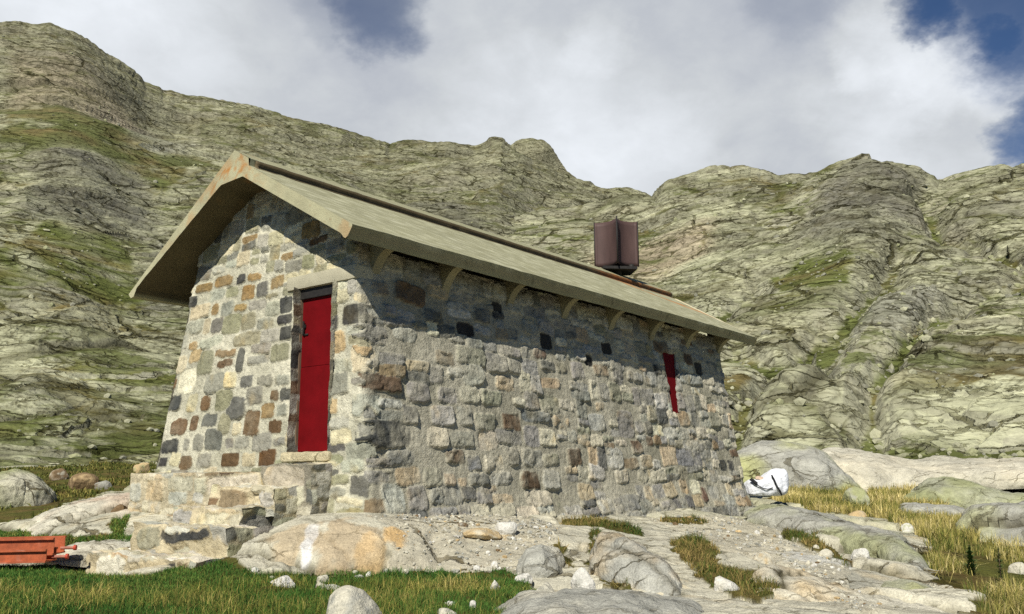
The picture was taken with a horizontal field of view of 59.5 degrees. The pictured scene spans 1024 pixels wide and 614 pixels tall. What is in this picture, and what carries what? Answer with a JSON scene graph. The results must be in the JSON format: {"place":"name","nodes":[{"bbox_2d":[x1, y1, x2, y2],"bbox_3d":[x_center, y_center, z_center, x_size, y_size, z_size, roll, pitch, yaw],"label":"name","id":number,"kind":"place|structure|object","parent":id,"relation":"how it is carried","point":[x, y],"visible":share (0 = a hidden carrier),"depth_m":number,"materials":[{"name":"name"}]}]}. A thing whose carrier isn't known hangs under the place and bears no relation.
{"place":"outdoors","nodes":[
{"label":"outdoors","id":0,"kind":"place"},
{"bbox_2d":[0,566,506,613],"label":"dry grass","id":1,"kind":"structure","parent":0,"point":[91,594],"depth_m":6.46,"materials":[{"name":"green plant"}]},
{"bbox_2d":[0,513,536,613],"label":"grass","id":2,"kind":"structure","parent":0,"point":[28,573],"depth_m":7.29,"materials":[{"name":"green plant"}]},
{"bbox_2d":[0,21,650,466],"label":"mountain","id":3,"kind":"structure","parent":0,"point":[64,367],"depth_m":130.95,"materials":[{"name":"grey stone"}]},
{"bbox_2d":[0,36,1023,462],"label":"scree","id":4,"kind":"structure","parent":3,"relation":"on","point":[874,434],"depth_m":53.67,"materials":[{"name":"stone"}]},
{"bbox_2d":[0,461,1023,613],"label":"ground","id":5,"kind":"structure","parent":0,"point":[320,544],"depth_m":8.78,"materials":[{"name":"stone"}]},
{"bbox_2d":[0,469,63,508],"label":"boulder","id":6,"kind":"object","parent":5,"relation":"on","point":[18,487],"visible":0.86,"depth_m":15.93,"materials":[{"name":"stone"}]},
{"bbox_2d":[0,547,68,563],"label":"steel channel","id":7,"kind":"object","parent":5,"relation":"on","point":[25,556],"visible":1,"depth_m":9.12,"materials":[{"name":"red metal"}]},
{"bbox_2d":[0,536,76,554],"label":"steel channel","id":8,"kind":"object","parent":7,"relation":"on","point":[49,543],"visible":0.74,"depth_m":9.33,"materials":[{"name":"red metal"}]},
{"bbox_2d":[49,468,68,480],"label":"stone","id":9,"kind":"object","parent":5,"relation":"on","point":[60,474],"visible":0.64,"depth_m":21.45,"materials":[{"name":"brown stone"}]},
{"bbox_2d":[21,492,134,536],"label":"slab","id":10,"kind":"structure","parent":5,"relation":"on","point":[49,521],"depth_m":11.97,"materials":[{"name":"stone"}]},
{"bbox_2d":[111,504,127,511],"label":"stone","id":11,"kind":"object","parent":10,"relation":"on","point":[119,507],"visible":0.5,"depth_m":11.89,"materials":[{"name":"brown stone"}]},
{"bbox_2d":[0,460,157,545],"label":"turf","id":12,"kind":"structure","parent":5,"relation":"on","point":[113,480],"depth_m":22.52,"materials":[{"name":"green plant"}]},
{"bbox_2d":[68,472,98,488],"bbox_3d":[-9.166,3.772,19.188,0.516,0.452,0.550,9,-14,-41],"label":"stone","id":13,"kind":"object","parent":5,"relation":"on","point":[84,480],"visible":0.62,"depth_m":19.03,"materials":[{"name":"brown stone"}]},
{"bbox_2d":[46,539,130,566],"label":"slab","id":14,"kind":"structure","parent":5,"relation":"on","point":[77,557],"depth_m":9.99,"materials":[{"name":"stone"}]},
{"bbox_2d":[94,480,111,489],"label":"stone","id":15,"kind":"object","parent":5,"relation":"on","point":[105,484],"visible":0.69,"depth_m":18.63,"materials":[{"name":"grey stone"}]},
{"bbox_2d":[133,462,149,472],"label":"stone","id":16,"kind":"object","parent":5,"relation":"on","point":[142,467],"visible":0.54,"depth_m":23.17,"materials":[{"name":"beige stone"}]},
{"bbox_2d":[86,483,297,574],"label":"stone steps","id":17,"kind":"structure","parent":5,"relation":"on","point":[194,535],"depth_m":9.47,"materials":[{"name":"beige stone"}]},
{"bbox_2d":[270,575,294,587],"bbox_3d":[-1.889,2.277,7.399,0.204,0.121,0.166,0,-11,0],"label":"stone","id":18,"kind":"object","parent":5,"relation":"on","point":[283,580],"visible":0.59,"depth_m":7.35,"materials":[{"name":"white stone"}]},
{"bbox_2d":[316,575,328,582],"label":"stone","id":19,"kind":"object","parent":5,"relation":"on","point":[321,578],"visible":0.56,"depth_m":7.74,"materials":[{"name":"grey stone"}]},
{"bbox_2d":[326,585,381,613],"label":"boulder","id":20,"kind":"object","parent":5,"relation":"on","point":[346,599],"visible":1,"depth_m":5.75,"materials":[{"name":"stone"}]},
{"bbox_2d":[128,150,756,522],"bbox_3d":[-0.076,1.314,14.780,4.774,5.150,10.683,-9,-13,37],"label":"stone hut","id":21,"kind":"object","parent":5,"relation":"on","point":[344,348],"visible":0.84,"depth_m":11.44,"materials":[{"name":"stone"}]},
{"bbox_2d":[298,295,331,451],"bbox_3d":[-2.215,0.707,10.367,0.710,1.898,0.075,-9,-13,37],"label":"door","id":22,"kind":"structure","parent":21,"relation":"in","point":[316,333],"depth_m":10.41,"materials":[{"name":"red paint"}]},
{"bbox_2d":[594,216,638,275],"bbox_3d":[2.104,-1.072,18.050,0.837,1.322,0.785,5,-12,-24],"label":"chimney cowl","id":23,"kind":"object","parent":21,"relation":"on","point":[616,246],"visible":0.98,"depth_m":18.00,"materials":[{"name":"brown metal"}]},
{"bbox_2d":[438,608,454,613],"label":"stone","id":24,"kind":"object","parent":5,"relation":"on","point":[443,611],"visible":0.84,"depth_m":5.93,"materials":[{"name":"white stone"}]},
{"bbox_2d":[458,522,467,526],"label":"stone","id":25,"kind":"object","parent":5,"relation":"on","point":[462,524],"visible":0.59,"depth_m":9.39,"materials":[{"name":"brown stone"}]},
{"bbox_2d":[469,600,475,607],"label":"stone","id":26,"kind":"object","parent":5,"relation":"on","point":[472,602],"visible":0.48,"depth_m":6.24,"materials":[{"name":"white stone"}]},
{"bbox_2d":[473,565,479,570],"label":"stone","id":27,"kind":"object","parent":5,"relation":"on","point":[476,567],"visible":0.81,"depth_m":8.17,"materials":[{"name":"grey stone"}]},
{"bbox_2d":[463,528,501,539],"bbox_3d":[-0.301,2.303,9.101,0.408,0.126,0.367,0,-11,0],"label":"stone","id":28,"kind":"object","parent":5,"relation":"on","point":[484,533],"visible":0.98,"depth_m":8.98,"materials":[{"name":"brown stone"}]},
{"bbox_2d":[483,566,491,571],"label":"stone","id":29,"kind":"object","parent":5,"relation":"on","point":[487,569],"visible":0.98,"depth_m":8.08,"materials":[{"name":"grey stone"}]},
{"bbox_2d":[491,561,497,567],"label":"stone","id":30,"kind":"object","parent":5,"relation":"on","point":[494,563],"visible":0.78,"depth_m":8.29,"materials":[{"name":"grey stone"}]},
{"bbox_2d":[491,580,499,589],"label":"stone","id":31,"kind":"object","parent":5,"relation":"on","point":[495,583],"visible":0.35,"depth_m":7.24,"materials":[{"name":"white stone"}]},
{"bbox_2d":[495,522,517,535],"bbox_3d":[-0.059,2.346,9.439,0.238,0.167,0.210,0,-11,0],"label":"stone","id":32,"kind":"object","parent":5,"relation":"on","point":[505,528],"visible":0.84,"depth_m":9.37,"materials":[{"name":"white stone"}]},
{"bbox_2d":[515,573,532,583],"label":"stone","id":33,"kind":"object","parent":5,"relation":"on","point":[527,577],"visible":0.45,"depth_m":7.71,"materials":[{"name":"grey stone"}]},
{"bbox_2d":[516,544,565,577],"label":"rounded block","id":34,"kind":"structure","parent":5,"relation":"on","point":[540,561],"depth_m":8.03,"materials":[{"name":"stone"}]},
{"bbox_2d":[537,582,554,591],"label":"stone","id":35,"kind":"object","parent":5,"relation":"on","point":[546,586],"visible":0.19,"depth_m":6.75,"materials":[{"name":"white stone"}]},
{"bbox_2d":[571,567,595,588],"bbox_3d":[0.566,2.194,7.016,0.149,0.302,0.179,7,-13,-33],"label":"stone","id":36,"kind":"object","parent":5,"relation":"on","point":[581,577],"visible":0.5,"depth_m":7.00,"materials":[{"name":"grey stone"}]},
{"bbox_2d":[494,587,703,613],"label":"foreground slab","id":37,"kind":"structure","parent":5,"relation":"on","point":[580,600],"depth_m":5.55,"materials":[{"name":"stone"}]},
{"bbox_2d":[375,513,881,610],"bbox_3d":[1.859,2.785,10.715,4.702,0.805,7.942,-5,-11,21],"label":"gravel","id":38,"kind":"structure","parent":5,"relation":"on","point":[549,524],"depth_m":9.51,"materials":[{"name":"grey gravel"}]},
{"bbox_2d":[588,532,681,595],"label":"fractured slab","id":39,"kind":"structure","parent":5,"relation":"on","point":[618,557],"depth_m":7.56,"materials":[{"name":"stone"}]},
{"bbox_2d":[555,513,848,601],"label":"grass","id":40,"kind":"structure","parent":5,"relation":"on","point":[747,578],"depth_m":9.41,"materials":[{"name":"green plant"}]},
{"bbox_2d":[714,576,739,591],"bbox_3d":[1.739,2.292,7.274,0.203,0.205,0.173,-5,-11,22],"label":"stone","id":41,"kind":"object","parent":5,"relation":"on","point":[721,584],"visible":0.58,"depth_m":7.24,"materials":[{"name":"white stone"}]},
{"bbox_2d":[744,468,788,495],"bbox_3d":[4.981,3.432,17.576,0.837,0.526,0.747,0,-11,0],"label":"bulk sack","id":42,"kind":"object","parent":5,"relation":"on","point":[774,482],"visible":0.93,"depth_m":17.27,"materials":[{"name":"white fabric"}]},
{"bbox_2d":[737,440,865,491],"bbox_3d":[7.326,4.293,23.215,3.890,1.637,4.748,-3,-11,13],"label":"lichen boulder","id":43,"kind":"object","parent":5,"relation":"on","point":[805,465],"visible":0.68,"depth_m":21.36,"materials":[{"name":"stone"}]},
{"bbox_2d":[818,549,833,559],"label":"stone","id":44,"kind":"object","parent":5,"relation":"on","point":[826,552],"visible":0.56,"depth_m":10.34,"materials":[{"name":"grey stone"}]},
{"bbox_2d":[743,504,929,570],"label":"sloping slab","id":45,"kind":"structure","parent":5,"relation":"on","point":[875,542],"depth_m":11.96,"materials":[{"name":"stone"}]},
{"bbox_2d":[753,564,944,611],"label":"tan slab","id":46,"kind":"structure","parent":5,"relation":"on","point":[801,585],"depth_m":7.61,"materials":[{"name":"stone"}]},
{"bbox_2d":[753,552,776,564],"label":"stone","id":47,"kind":"object","parent":46,"relation":"on","point":[764,557],"visible":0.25,"depth_m":9.02,"materials":[{"name":"beige stone"}]},
{"bbox_2d":[842,487,869,505],"bbox_3d":[6.995,3.993,18.217,0.556,0.671,0.398,-5,-12,25],"label":"stone","id":48,"kind":"object","parent":5,"relation":"on","point":[853,494],"visible":0.41,"depth_m":18.16,"materials":[{"name":"stone"}]},
{"bbox_2d":[848,510,866,516],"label":"stone","id":49,"kind":"object","parent":5,"relation":"on","point":[859,513],"visible":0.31,"depth_m":16.19,"materials":[{"name":"beige stone"}]},
{"bbox_2d":[851,548,869,559],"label":"stone","id":50,"kind":"object","parent":5,"relation":"on","point":[860,552],"visible":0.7,"depth_m":10.29,"materials":[{"name":"grey stone"}]},
{"bbox_2d":[771,482,982,548],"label":"dry grass","id":51,"kind":"structure","parent":5,"relation":"on","point":[885,502],"depth_m":17.47,"materials":[{"name":"yellow plant"}]},
{"bbox_2d":[881,579,931,589],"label":"lichen slab","id":52,"kind":"structure","parent":5,"relation":"on","point":[905,584],"depth_m":8.32,"materials":[{"name":"stone"}]},
{"bbox_2d":[901,523,914,533],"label":"stone","id":53,"kind":"object","parent":5,"relation":"on","point":[906,527],"visible":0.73,"depth_m":13.92,"materials":[{"name":"white stone"}]},
{"bbox_2d":[822,447,1023,491],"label":"rock outcrop","id":54,"kind":"object","parent":5,"relation":"on","point":[864,469],"visible":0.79,"depth_m":22.10,"materials":[{"name":"stone"}]},
{"bbox_2d":[899,502,964,516],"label":"slab","id":55,"kind":"structure","parent":5,"relation":"on","point":[914,506],"depth_m":16.96,"materials":[{"name":"stone"}]},
{"bbox_2d":[903,476,1023,508],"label":"flat outcrop","id":56,"kind":"object","parent":5,"relation":"on","point":[964,493],"visible":0.88,"depth_m":18.80,"materials":[{"name":"stone"}]},
{"bbox_2d":[964,545,978,574],"bbox_3d":[5.254,2.912,10.284,0.285,0.374,0.266,4,-11,-21],"label":"conifer sapling","id":57,"kind":"object","parent":5,"relation":"on","point":[972,566],"visible":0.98,"depth_m":10.27,"materials":[{"name":"green plant"}]},
{"bbox_2d":[954,500,1023,545],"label":"jointed outcrop","id":58,"kind":"object","parent":5,"relation":"on","point":[998,519],"visible":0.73,"depth_m":14.22,"materials":[{"name":"stone"}]},
{"bbox_2d":[995,548,1004,581],"bbox_3d":[5.330,2.826,9.783,0.136,0.426,0.155,-4,-11,21],"label":"conifer sapling","id":59,"kind":"object","parent":5,"relation":"on","point":[1000,566],"visible":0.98,"depth_m":9.78,"materials":[{"name":"green plant"}]},
{"bbox_2d":[1008,562,1023,573],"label":"stone","id":60,"kind":"object","parent":5,"relation":"on","point":[1017,567],"visible":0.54,"depth_m":10.58,"materials":[{"name":"grey stone"}]},
{"bbox_2d":[0,0,1023,195],"label":"sky","id":61,"kind":"structure","parent":0,"point":[640,95],"materials":[{"name":"white"}]},
{"bbox_2d":[511,138,576,178],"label":"peak","id":62,"kind":"structure","parent":0,"point":[541,150],"depth_m":649.25,"materials":[{"name":"grey stone"}]},
{"bbox_2d":[504,153,1023,458],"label":"hill","id":63,"kind":"structure","parent":0,"point":[865,205],"depth_m":83.63,"materials":[{"name":"grey stone"}]},
{"bbox_2d":[905,531,1023,613],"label":"dry grass","id":64,"kind":"structure","parent":0,"point":[1010,593],"depth_m":10.39,"materials":[{"name":"yellow plant"}]}
]}

